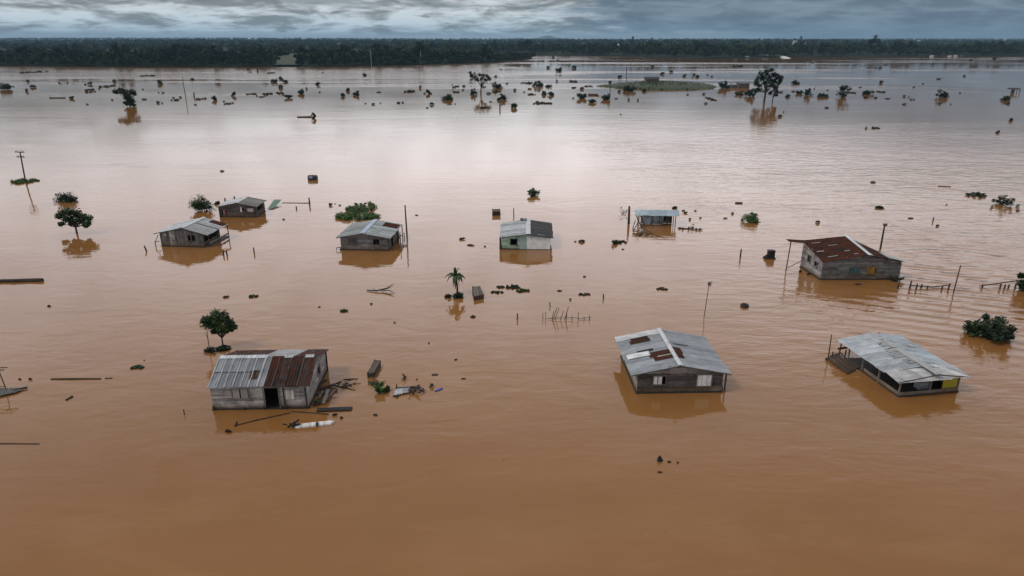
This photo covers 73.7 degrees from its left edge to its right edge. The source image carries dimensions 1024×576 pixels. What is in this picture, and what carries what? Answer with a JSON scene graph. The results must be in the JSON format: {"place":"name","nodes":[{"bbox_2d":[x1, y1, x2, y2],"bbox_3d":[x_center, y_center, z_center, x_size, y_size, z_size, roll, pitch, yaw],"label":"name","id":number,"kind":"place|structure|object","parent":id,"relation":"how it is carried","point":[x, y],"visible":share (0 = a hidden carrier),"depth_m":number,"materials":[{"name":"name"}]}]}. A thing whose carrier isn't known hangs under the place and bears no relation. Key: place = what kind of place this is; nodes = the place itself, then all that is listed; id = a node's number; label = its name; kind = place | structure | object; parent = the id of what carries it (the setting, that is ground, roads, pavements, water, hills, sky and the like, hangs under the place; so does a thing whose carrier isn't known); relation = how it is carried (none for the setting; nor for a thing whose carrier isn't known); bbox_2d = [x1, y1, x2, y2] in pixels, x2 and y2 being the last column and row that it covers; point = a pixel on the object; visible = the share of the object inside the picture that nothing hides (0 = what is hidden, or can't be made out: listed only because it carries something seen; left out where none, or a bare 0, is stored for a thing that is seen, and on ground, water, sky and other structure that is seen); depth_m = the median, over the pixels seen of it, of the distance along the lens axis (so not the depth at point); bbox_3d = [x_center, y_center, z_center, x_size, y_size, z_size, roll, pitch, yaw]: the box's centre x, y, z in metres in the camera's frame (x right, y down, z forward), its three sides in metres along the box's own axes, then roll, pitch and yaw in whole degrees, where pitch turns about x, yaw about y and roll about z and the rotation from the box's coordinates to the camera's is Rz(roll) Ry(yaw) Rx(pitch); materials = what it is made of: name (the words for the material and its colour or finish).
{"place":"outdoors","nodes":[
{"label":"outdoors","id":0,"kind":"place"},
{"bbox_2d":[0,443,38,443],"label":"floating log","id":1,"kind":"object","parent":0,"point":[19,443],"visible":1,"depth_m":39.51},
{"bbox_2d":[0,57,531,66],"bbox_3d":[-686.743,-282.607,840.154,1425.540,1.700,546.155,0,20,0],"label":"riverbank","id":2,"kind":"structure","parent":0,"point":[224,64],"depth_m":619.62,"materials":[{"name":"plant"}]},
{"bbox_2d":[12,47,23,63],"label":"forest tree","id":3,"kind":"object","parent":2,"relation":"on","point":[17,49],"visible":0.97,"depth_m":625.43,"materials":[{"name":"green plant"}]},
{"bbox_2d":[51,46,62,52],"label":"forest tree","id":4,"kind":"object","parent":2,"relation":"on","point":[55,50],"visible":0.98,"depth_m":616.70,"materials":[{"name":"green plant"}]},
{"bbox_2d":[112,43,119,51],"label":"forest tree","id":5,"kind":"object","parent":2,"relation":"on","point":[116,48],"visible":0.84,"depth_m":608.69,"materials":[{"name":"green plant"}]},
{"bbox_2d":[210,45,217,64],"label":"forest tree","id":6,"kind":"object","parent":2,"relation":"on","point":[213,47],"visible":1,"depth_m":604.51,"materials":[{"name":"green plant"}]},
{"bbox_2d":[254,46,265,54],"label":"forest tree","id":7,"kind":"object","parent":2,"relation":"on","point":[259,49],"visible":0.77,"depth_m":609.51,"materials":[{"name":"green plant"}]},
{"bbox_2d":[0,43,535,64],"bbox_3d":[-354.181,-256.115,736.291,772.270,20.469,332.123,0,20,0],"label":"forest","id":8,"kind":"object","parent":2,"relation":"on","point":[197,54],"visible":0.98,"depth_m":615.05,"materials":[{"name":"green plant"}]},
{"bbox_2d":[372,43,379,63],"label":"forest tree","id":9,"kind":"object","parent":2,"relation":"on","point":[377,46],"visible":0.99,"depth_m":625.34,"materials":[{"name":"green plant"}]},
{"bbox_2d":[416,41,424,62],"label":"forest tree","id":10,"kind":"object","parent":2,"relation":"on","point":[419,46],"visible":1,"depth_m":641.83,"materials":[{"name":"green plant"}]},
{"bbox_2d":[480,44,490,54],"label":"forest tree","id":11,"kind":"object","parent":2,"relation":"on","point":[483,48],"visible":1,"depth_m":688.87,"materials":[{"name":"green plant"}]},
{"bbox_2d":[273,54,299,64],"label":"field","id":12,"kind":"structure","parent":0,"point":[289,59],"depth_m":623.99,"materials":[{"name":"plant"}]},
{"bbox_2d":[0,54,1023,575],"bbox_3d":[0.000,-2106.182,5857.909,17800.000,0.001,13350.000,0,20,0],"label":"water","id":13,"kind":"structure","parent":0,"point":[534,442],"depth_m":57.55,"materials":[{"name":"liquid"}]},
{"bbox_2d":[0,83,11,89],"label":"bush","id":14,"kind":"object","parent":13,"relation":"on","point":[5,86],"visible":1,"depth_m":319.86,"materials":[{"name":"green plant"}]},
{"bbox_2d":[0,367,27,395],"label":"wrecked jetty","id":15,"kind":"object","parent":13,"relation":"on","point":[4,391],"visible":0.95,"depth_m":45.30,"materials":[{"name":"wood"}]},
{"bbox_2d":[0,278,43,282],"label":"floating log","id":16,"kind":"object","parent":13,"relation":"on","point":[24,280],"visible":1,"depth_m":65.93,"materials":[{"name":"wood"}]},
{"bbox_2d":[10,178,39,183],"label":"grass patch","id":17,"kind":"object","parent":13,"relation":"on","point":[19,181],"visible":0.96,"depth_m":112.09,"materials":[{"name":"green plant"}]},
{"bbox_2d":[15,151,25,180],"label":"utility pole","id":18,"kind":"object","parent":17,"relation":"on","point":[22,163],"visible":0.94,"depth_m":111.23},
{"bbox_2d":[53,191,77,202],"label":"bush","id":19,"kind":"object","parent":13,"relation":"on","point":[63,197],"visible":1,"depth_m":98.37,"materials":[{"name":"green plant"}]},
{"bbox_2d":[54,207,93,232],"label":"tree","id":20,"kind":"object","parent":13,"relation":"in","point":[84,219],"visible":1,"depth_m":81.94,"materials":[{"name":"green plant"}]},
{"bbox_2d":[50,378,100,379],"bbox_3d":[-30.067,6.275,47.065,3.404,0.142,0.148,0,20,-1],"label":"floating log","id":21,"kind":"object","parent":13,"relation":"on","point":[72,378],"visible":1,"depth_m":47.02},
{"bbox_2d":[112,87,136,106],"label":"tree","id":22,"kind":"object","parent":13,"relation":"on","point":[129,99],"visible":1,"depth_m":238.33,"materials":[{"name":"green plant"}]},
{"bbox_2d":[130,365,144,368],"bbox_3d":[-26.710,5.587,48.740,0.970,0.185,0.681,0,20,0],"label":"plant raft","id":23,"kind":"object","parent":13,"relation":"on","point":[137,366],"visible":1,"depth_m":48.63,"materials":[{"name":"green plant"}]},
{"bbox_2d":[153,217,228,247],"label":"flooded house","id":24,"kind":"structure","parent":13,"relation":"in","point":[202,232],"depth_m":77.20,"materials":[{"name":"paint"}]},
{"bbox_2d":[188,194,215,210],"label":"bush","id":25,"kind":"object","parent":13,"relation":"on","point":[200,204],"visible":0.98,"depth_m":92.80,"materials":[{"name":"green plant"}]},
{"bbox_2d":[203,328,215,352],"bbox_3d":[-22.644,4.016,50.880,0.819,2.285,1.047,-16,26,-38],"label":"sapling","id":26,"kind":"object","parent":13,"relation":"on","point":[211,350],"visible":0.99,"depth_m":51.03,"materials":[{"name":"green plant"}]},
{"bbox_2d":[198,308,237,345],"bbox_3d":[-21.910,3.290,51.154,2.950,3.864,1.907,0,20,0],"label":"tree","id":27,"kind":"object","parent":13,"relation":"in","point":[222,324],"visible":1,"depth_m":50.78,"materials":[{"name":"green plant"}]},
{"bbox_2d":[215,345,230,351],"bbox_3d":[-21.830,4.505,51.605,1.278,0.260,1.070,0,20,0],"label":"grass tuft","id":28,"kind":"object","parent":13,"relation":"on","point":[222,348],"visible":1,"depth_m":51.48,"materials":[{"name":"green plant"}]},
{"bbox_2d":[217,196,266,216],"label":"flooded house","id":29,"kind":"structure","parent":13,"relation":"in","point":[246,206],"depth_m":90.03,"materials":[{"name":"paint"}]},
{"bbox_2d":[236,412,289,425],"bbox_3d":[-15.374,8.081,42.110,3.272,0.093,0.135,-10,22,-26],"label":"floating log","id":30,"kind":"object","parent":13,"relation":"on","point":[262,418],"visible":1,"depth_m":42.09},
{"bbox_2d":[207,349,327,410],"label":"flooded house","id":31,"kind":"structure","parent":13,"relation":"on","point":[263,379],"depth_m":43.42,"materials":[{"name":"paint"}]},
{"bbox_2d":[230,388,249,398],"bbox_3d":[-17.050,6.643,42.841,1.140,0.720,0.075,-1,20,-2],"label":"window","id":32,"kind":"structure","parent":31,"relation":"in","point":[244,393],"depth_m":42.84,"materials":[{"name":"paint"}]},
{"bbox_2d":[282,390,293,398],"bbox_3d":[-14.098,6.723,42.972,0.720,0.640,0.046,-1,20,-2],"label":"boarded window","id":33,"kind":"structure","parent":31,"relation":"in","point":[289,394],"depth_m":42.95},
{"bbox_2d":[268,199,280,208],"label":"tin sheet","id":34,"kind":"object","parent":13,"relation":"on","point":[274,203],"visible":1,"depth_m":95.82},
{"bbox_2d":[282,419,333,427],"bbox_3d":[-12.351,8.180,41.428,3.013,0.390,0.561,-4,20,-11],"label":"capsized canoe","id":35,"kind":"object","parent":13,"relation":"on","point":[294,424],"visible":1,"depth_m":41.31,"materials":[{"name":"paint"}]},
{"bbox_2d":[291,411,328,414],"bbox_3d":[-12.667,7.835,42.807,2.441,0.095,0.099,3,20,8],"label":"floating stick","id":36,"kind":"object","parent":13,"relation":"on","point":[309,412],"visible":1,"depth_m":42.79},
{"bbox_2d":[308,175,317,179],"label":"floating barrel","id":37,"kind":"object","parent":13,"relation":"on","point":[312,177],"visible":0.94,"depth_m":113.84,"materials":[{"name":"paint"}]},
{"bbox_2d":[313,379,337,405],"bbox_3d":[-12.386,6.849,45.104,1.587,0.304,3.216,0,20,0],"label":"wreckage heap","id":38,"kind":"object","parent":13,"relation":"on","point":[330,392],"visible":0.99,"depth_m":44.90,"materials":[{"name":"grey wood"}]},
{"bbox_2d":[329,380,360,387],"bbox_3d":[-11.324,6.463,46.143,2.087,0.414,1.110,0,20,0],"label":"branch tangle","id":39,"kind":"object","parent":38,"relation":"on","point":[339,382],"visible":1,"depth_m":46.16,"materials":[{"name":"brown plant"}]},
{"bbox_2d":[316,407,351,411],"bbox_3d":[-11.219,7.685,43.164,2.168,0.100,0.420,-2,20,-4],"label":"floating board","id":40,"kind":"object","parent":13,"relation":"on","point":[332,409],"visible":1,"depth_m":43.07,"materials":[{"name":"wood"}]},
{"bbox_2d":[335,211,380,220],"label":"plant raft","id":41,"kind":"object","parent":13,"relation":"on","point":[358,216],"visible":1,"depth_m":89.53,"materials":[{"name":"green plant"}]},
{"bbox_2d":[345,201,377,212],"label":"bush","id":42,"kind":"object","parent":13,"relation":"on","point":[362,207],"visible":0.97,"depth_m":93.91,"materials":[{"name":"green plant"}]},
{"bbox_2d":[336,219,402,250],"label":"flooded house","id":43,"kind":"structure","parent":13,"relation":"in","point":[375,235],"depth_m":75.90,"materials":[{"name":"paint"}]},
{"bbox_2d":[348,238,357,243],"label":"window","id":44,"kind":"structure","parent":43,"relation":"in","point":[352,240],"depth_m":75.58,"materials":[{"name":"paint"}]},
{"bbox_2d":[367,359,380,377],"bbox_3d":[-9.715,5.721,48.177,0.498,0.526,2.048,1,20,3],"label":"floating crate","id":45,"kind":"object","parent":13,"relation":"on","point":[374,368],"visible":0.99,"depth_m":47.88,"materials":[{"name":"wood"}]},
{"bbox_2d":[367,378,384,385],"bbox_3d":[-9.207,6.411,46.274,1.251,0.458,0.843,0,20,0],"label":"branch tangle","id":46,"kind":"object","parent":13,"relation":"on","point":[373,383],"visible":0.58,"depth_m":46.42,"materials":[{"name":"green plant"}]},
{"bbox_2d":[373,381,385,392],"bbox_3d":[-8.782,6.749,45.180,0.878,1.068,0.710,0,20,0],"label":"weed","id":47,"kind":"object","parent":13,"relation":"on","point":[377,388],"visible":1,"depth_m":45.09,"materials":[{"name":"green plant"}]},
{"bbox_2d":[367,284,393,294],"bbox_3d":[-12.138,0.209,63.007,2.530,0.480,1.918,-4,20,-11],"label":"dead branch","id":48,"kind":"object","parent":13,"relation":"on","point":[383,289],"visible":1,"depth_m":63.35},
{"bbox_2d":[398,231,407,245],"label":"landing stage","id":49,"kind":"object","parent":13,"relation":"on","point":[400,235],"visible":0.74,"depth_m":77.47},
{"bbox_2d":[404,205,407,236],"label":"pole","id":50,"kind":"object","parent":13,"relation":"in","point":[406,221],"visible":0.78,"depth_m":80.43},
{"bbox_2d":[393,384,420,396],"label":"wreck platform","id":51,"kind":"structure","parent":13,"relation":"on","point":[400,390],"depth_m":45.24,"materials":[{"name":"metal"}]},
{"bbox_2d":[441,94,453,99],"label":"bush","id":52,"kind":"object","parent":13,"relation":"on","point":[448,97],"visible":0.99,"depth_m":265.24,"materials":[{"name":"green plant"}]},
{"bbox_2d":[445,267,464,292],"bbox_3d":[-5.208,-0.431,62.475,1.919,2.924,1.787,0,20,0],"label":"palm tree","id":53,"kind":"object","parent":13,"relation":"on","point":[455,275],"visible":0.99,"depth_m":62.12,"materials":[{"name":"green plant"}]},
{"bbox_2d":[452,292,463,298],"bbox_3d":[-4.921,0.750,62.043,1.085,0.820,1.216,0,20,0],"label":"bush","id":54,"kind":"object","parent":13,"relation":"on","point":[458,295],"visible":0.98,"depth_m":61.73,"materials":[{"name":"green plant"}]},
{"bbox_2d":[472,286,483,300],"bbox_3d":[-3.107,0.498,62.479,0.926,0.570,2.593,-2,20,-6],"label":"floating crate","id":55,"kind":"object","parent":13,"relation":"on","point":[476,289],"visible":1,"depth_m":62.00,"materials":[{"name":"wood"}]},
{"bbox_2d":[472,73,490,93],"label":"tree","id":56,"kind":"object","parent":13,"relation":"on","point":[476,78],"visible":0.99,"depth_m":295.35,"materials":[{"name":"green plant"}]},
{"bbox_2d":[492,208,499,215],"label":"floating crate","id":57,"kind":"object","parent":13,"relation":"on","point":[495,210],"visible":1,"depth_m":90.93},
{"bbox_2d":[491,82,502,87],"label":"bush","id":58,"kind":"object","parent":13,"relation":"on","point":[494,85],"visible":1,"depth_m":328.81,"materials":[{"name":"green plant"}]},
{"bbox_2d":[505,284,520,288],"bbox_3d":[0.086,-0.175,64.535,1.498,0.222,1.205,0,20,0],"label":"plant raft","id":59,"kind":"object","parent":13,"relation":"on","point":[512,286],"visible":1,"depth_m":64.39,"materials":[{"name":"green plant"}]},
{"bbox_2d":[516,288,529,292],"bbox_3d":[1.015,0.179,63.598,1.348,0.197,1.013,0,20,0],"label":"plant raft","id":60,"kind":"object","parent":13,"relation":"on","point":[524,290],"visible":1,"depth_m":63.49,"materials":[{"name":"green plant"}]},
{"bbox_2d":[499,218,553,249],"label":"flooded house","id":61,"kind":"structure","parent":13,"relation":"in","point":[524,234],"depth_m":76.19,"materials":[{"name":"paint"}]},
{"bbox_2d":[527,188,540,196],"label":"bush","id":62,"kind":"object","parent":13,"relation":"in","point":[532,192],"visible":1,"depth_m":102.16,"materials":[{"name":"green plant"}]},
{"bbox_2d":[532,81,543,85],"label":"bush","id":63,"kind":"object","parent":13,"relation":"in","point":[537,83],"visible":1,"depth_m":342.63,"materials":[{"name":"green plant"}]},
{"bbox_2d":[542,306,590,319],"bbox_3d":[4.587,2.222,57.037,4.094,1.466,0.380,0,20,0],"label":"broken fence","id":64,"kind":"object","parent":13,"relation":"in","point":[566,317],"visible":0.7,"depth_m":56.99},
{"bbox_2d":[577,93,586,98],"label":"bush","id":65,"kind":"object","parent":13,"relation":"in","point":[582,96],"visible":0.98,"depth_m":271.45,"materials":[{"name":"green plant"}]},
{"bbox_2d":[600,93,610,99],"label":"bush","id":66,"kind":"object","parent":13,"relation":"in","point":[606,97],"visible":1,"depth_m":266.62,"materials":[{"name":"green plant"}]},
{"bbox_2d":[623,85,636,90],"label":"bush","id":67,"kind":"object","parent":13,"relation":"on","point":[629,88],"visible":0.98,"depth_m":310.74,"materials":[{"name":"green plant"}]},
{"bbox_2d":[633,220,663,237],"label":"broken fence","id":68,"kind":"object","parent":13,"relation":"on","point":[643,228],"visible":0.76,"depth_m":83.46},
{"bbox_2d":[633,209,679,226],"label":"flooded shed","id":69,"kind":"structure","parent":13,"relation":"in","point":[647,216],"depth_m":85.95,"materials":[{"name":"paint"}]},
{"bbox_2d":[614,328,731,393],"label":"flooded house","id":70,"kind":"structure","parent":13,"relation":"on","point":[658,361],"depth_m":45.65,"materials":[{"name":"paint"}]},
{"bbox_2d":[652,375,666,385],"bbox_3d":[9.710,6.078,44.877,0.920,0.710,0.075,-1,20,-2],"label":"window","id":71,"kind":"structure","parent":70,"relation":"in","point":[655,377],"depth_m":44.87,"materials":[{"name":"paint"}]},
{"bbox_2d":[696,374,712,386],"bbox_3d":[12.683,6.096,44.988,1.070,0.920,0.075,-1,20,-2],"label":"window","id":72,"kind":"structure","parent":70,"relation":"in","point":[700,379],"depth_m":44.99,"materials":[{"name":"paint"}]},
{"bbox_2d":[717,81,730,88],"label":"bush","id":73,"kind":"object","parent":13,"relation":"in","point":[724,85],"visible":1,"depth_m":328.97,"materials":[{"name":"green plant"}]},
{"bbox_2d":[737,82,750,87],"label":"hut","id":74,"kind":"object","parent":13,"relation":"on","point":[743,84],"visible":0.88,"depth_m":330.21,"materials":[{"name":"paint"}]},
{"bbox_2d":[740,303,748,307],"bbox_3d":[20.412,1.548,59.899,0.740,0.285,0.740,0,20,0],"label":"tyre","id":75,"kind":"object","parent":13,"relation":"on","point":[744,305],"visible":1,"depth_m":59.68,"materials":[{"name":"rubber"}]},
{"bbox_2d":[744,88,755,96],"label":"bush","id":76,"kind":"object","parent":13,"relation":"in","point":[749,92],"visible":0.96,"depth_m":281.14,"materials":[{"name":"green plant"}]},
{"bbox_2d":[741,212,760,222],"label":"bush","id":77,"kind":"object","parent":13,"relation":"in","point":[752,217],"visible":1,"depth_m":87.33,"materials":[{"name":"green plant"}]},
{"bbox_2d":[753,67,783,100],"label":"tree","id":78,"kind":"object","parent":13,"relation":"in","point":[766,76],"visible":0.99,"depth_m":258.35,"materials":[{"name":"green plant"}]},
{"bbox_2d":[763,249,775,258],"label":"floating cabinet","id":79,"kind":"object","parent":13,"relation":"on","point":[770,254],"visible":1,"depth_m":72.78,"materials":[{"name":"wood"}]},
{"bbox_2d":[768,84,778,101],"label":"tree","id":80,"kind":"object","parent":13,"relation":"in","point":[776,92],"visible":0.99,"depth_m":256.81,"materials":[{"name":"green plant"}]},
{"bbox_2d":[804,88,813,95],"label":"bush","id":81,"kind":"object","parent":13,"relation":"in","point":[807,92],"visible":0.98,"depth_m":285.63,"materials":[{"name":"green plant"}]},
{"bbox_2d":[816,93,828,97],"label":"bush","id":82,"kind":"object","parent":13,"relation":"in","point":[822,95],"visible":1,"depth_m":278.54,"materials":[{"name":"green plant"}]},
{"bbox_2d":[825,344,857,373],"bbox_3d":[23.914,5.072,49.563,2.122,1.202,4.264,8,21,21],"label":"plank raft","id":83,"kind":"object","parent":13,"relation":"on","point":[848,369],"visible":0.93,"depth_m":49.28,"materials":[{"name":"wood"}]},
{"bbox_2d":[836,85,851,97],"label":"tree","id":84,"kind":"object","parent":13,"relation":"in","point":[842,92],"visible":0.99,"depth_m":276.35,"materials":[{"name":"green plant"}]},
{"bbox_2d":[785,235,906,279],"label":"flooded house","id":85,"kind":"structure","parent":13,"relation":"in","point":[845,257],"depth_m":66.49,"materials":[{"name":"paint"}]},
{"bbox_2d":[848,267,859,274],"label":"window","id":86,"kind":"structure","parent":85,"relation":"in","point":[856,270],"depth_m":66.23,"materials":[{"name":"paint"}]},
{"bbox_2d":[866,266,877,274],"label":"window","id":87,"kind":"structure","parent":85,"relation":"in","point":[868,270],"depth_m":66.24,"materials":[{"name":"paint"}]},
{"bbox_2d":[863,90,874,94],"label":"bush","id":88,"kind":"object","parent":13,"relation":"in","point":[866,92],"visible":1,"depth_m":292.30,"materials":[{"name":"green plant"}]},
{"bbox_2d":[879,223,887,248],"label":"utility pole","id":89,"kind":"object","parent":13,"relation":"on","point":[884,225],"visible":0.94,"depth_m":75.82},
{"bbox_2d":[890,275,904,280],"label":"wreckage tangle","id":90,"kind":"object","parent":13,"relation":"on","point":[897,278],"visible":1,"depth_m":65.93,"materials":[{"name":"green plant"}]},
{"bbox_2d":[836,332,970,397],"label":"flooded house","id":91,"kind":"structure","parent":13,"relation":"on","point":[898,366],"depth_m":46.35,"materials":[{"name":"paint"}]},
{"bbox_2d":[897,281,950,289],"bbox_3d":[38.824,-0.183,64.197,5.236,1.087,0.721,0,20,0],"label":"broken fence","id":92,"kind":"object","parent":13,"relation":"on","point":[916,285],"visible":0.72,"depth_m":64.09,"materials":[{"name":"wood"}]},
{"bbox_2d":[936,89,948,97],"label":"bush","id":93,"kind":"object","parent":13,"relation":"in","point":[944,94],"visible":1,"depth_m":276.36,"materials":[{"name":"green plant"}]},
{"bbox_2d":[966,192,987,196],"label":"plant raft","id":94,"kind":"object","parent":13,"relation":"on","point":[974,194],"visible":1,"depth_m":102.26,"materials":[{"name":"green plant"}]},
{"bbox_2d":[962,313,1017,342],"bbox_3d":[37.516,3.112,53.419,3.932,2.309,3.522,0,20,0],"label":"bush","id":95,"kind":"object","parent":13,"relation":"in","point":[992,329],"visible":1,"depth_m":53.38,"materials":[{"name":"green plant"}]},
{"bbox_2d":[979,280,1017,288],"bbox_3d":[46.180,-0.200,64.505,3.860,0.905,0.924,0,20,0],"label":"broken fence","id":96,"kind":"object","parent":13,"relation":"on","point":[982,285],"visible":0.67,"depth_m":64.38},
{"bbox_2d":[992,195,1019,206],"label":"shrub","id":97,"kind":"object","parent":13,"relation":"in","point":[1005,201],"visible":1,"depth_m":96.41,"materials":[{"name":"green plant"}]},
{"bbox_2d":[1008,88,1020,92],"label":"hut","id":98,"kind":"object","parent":13,"relation":"in","point":[1013,90],"visible":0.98,"depth_m":299.54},
{"bbox_2d":[1014,272,1023,291],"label":"tree","id":99,"kind":"object","parent":13,"relation":"in","point":[1020,283],"visible":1,"depth_m":63.34,"materials":[{"name":"green plant"}]},
{"bbox_2d":[0,39,1023,58],"bbox_3d":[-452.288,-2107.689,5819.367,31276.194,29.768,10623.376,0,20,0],"label":"terrain","id":100,"kind":"structure","parent":0,"point":[802,54],"depth_m":1008.78,"materials":[{"name":"plant"}]},
{"bbox_2d":[0,37,1023,53],"bbox_3d":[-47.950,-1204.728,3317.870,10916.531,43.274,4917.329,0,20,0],"label":"hill forest","id":101,"kind":"object","parent":100,"relation":"on","point":[287,44],"visible":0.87,"depth_m":1848.36,"materials":[{"name":"green plant"}]},
{"bbox_2d":[400,39,1023,56],"bbox_3d":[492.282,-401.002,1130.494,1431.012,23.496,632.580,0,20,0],"label":"forest","id":102,"kind":"object","parent":100,"relation":"on","point":[736,48],"visible":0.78,"depth_m":974.26,"materials":[{"name":"green plant"}]},
{"bbox_2d":[872,35,880,45],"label":"forest tree","id":103,"kind":"object","parent":100,"relation":"on","point":[877,41],"visible":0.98,"depth_m":1116.01,"materials":[{"name":"green plant"}]},
{"bbox_2d":[0,0,1023,39],"label":"sky","id":104,"kind":"structure","parent":0,"point":[443,19],"materials":[{"name":"grey"}]},
{"bbox_2d":[506,35,568,39],"bbox_3d":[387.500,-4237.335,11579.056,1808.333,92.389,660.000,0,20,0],"label":"mountain","id":105,"kind":"structure","parent":0,"point":[546,37],"depth_m":11448.38,"materials":[{"name":"grey"}]},
{"bbox_2d":[597,80,715,89],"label":"island","id":106,"kind":"structure","parent":0,"point":[665,86],"depth_m":329.89,"materials":[{"name":"plant"}]},
{"bbox_2d":[644,77,659,81],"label":"hut","id":107,"kind":"object","parent":106,"relation":"on","point":[650,79],"visible":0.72,"depth_m":355.75,"materials":[{"name":"paint"}]},
{"bbox_2d":[893,225,1023,260],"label":"power wire","id":108,"kind":"object","parent":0,"point":[958,235],"visible":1,"depth_m":72.11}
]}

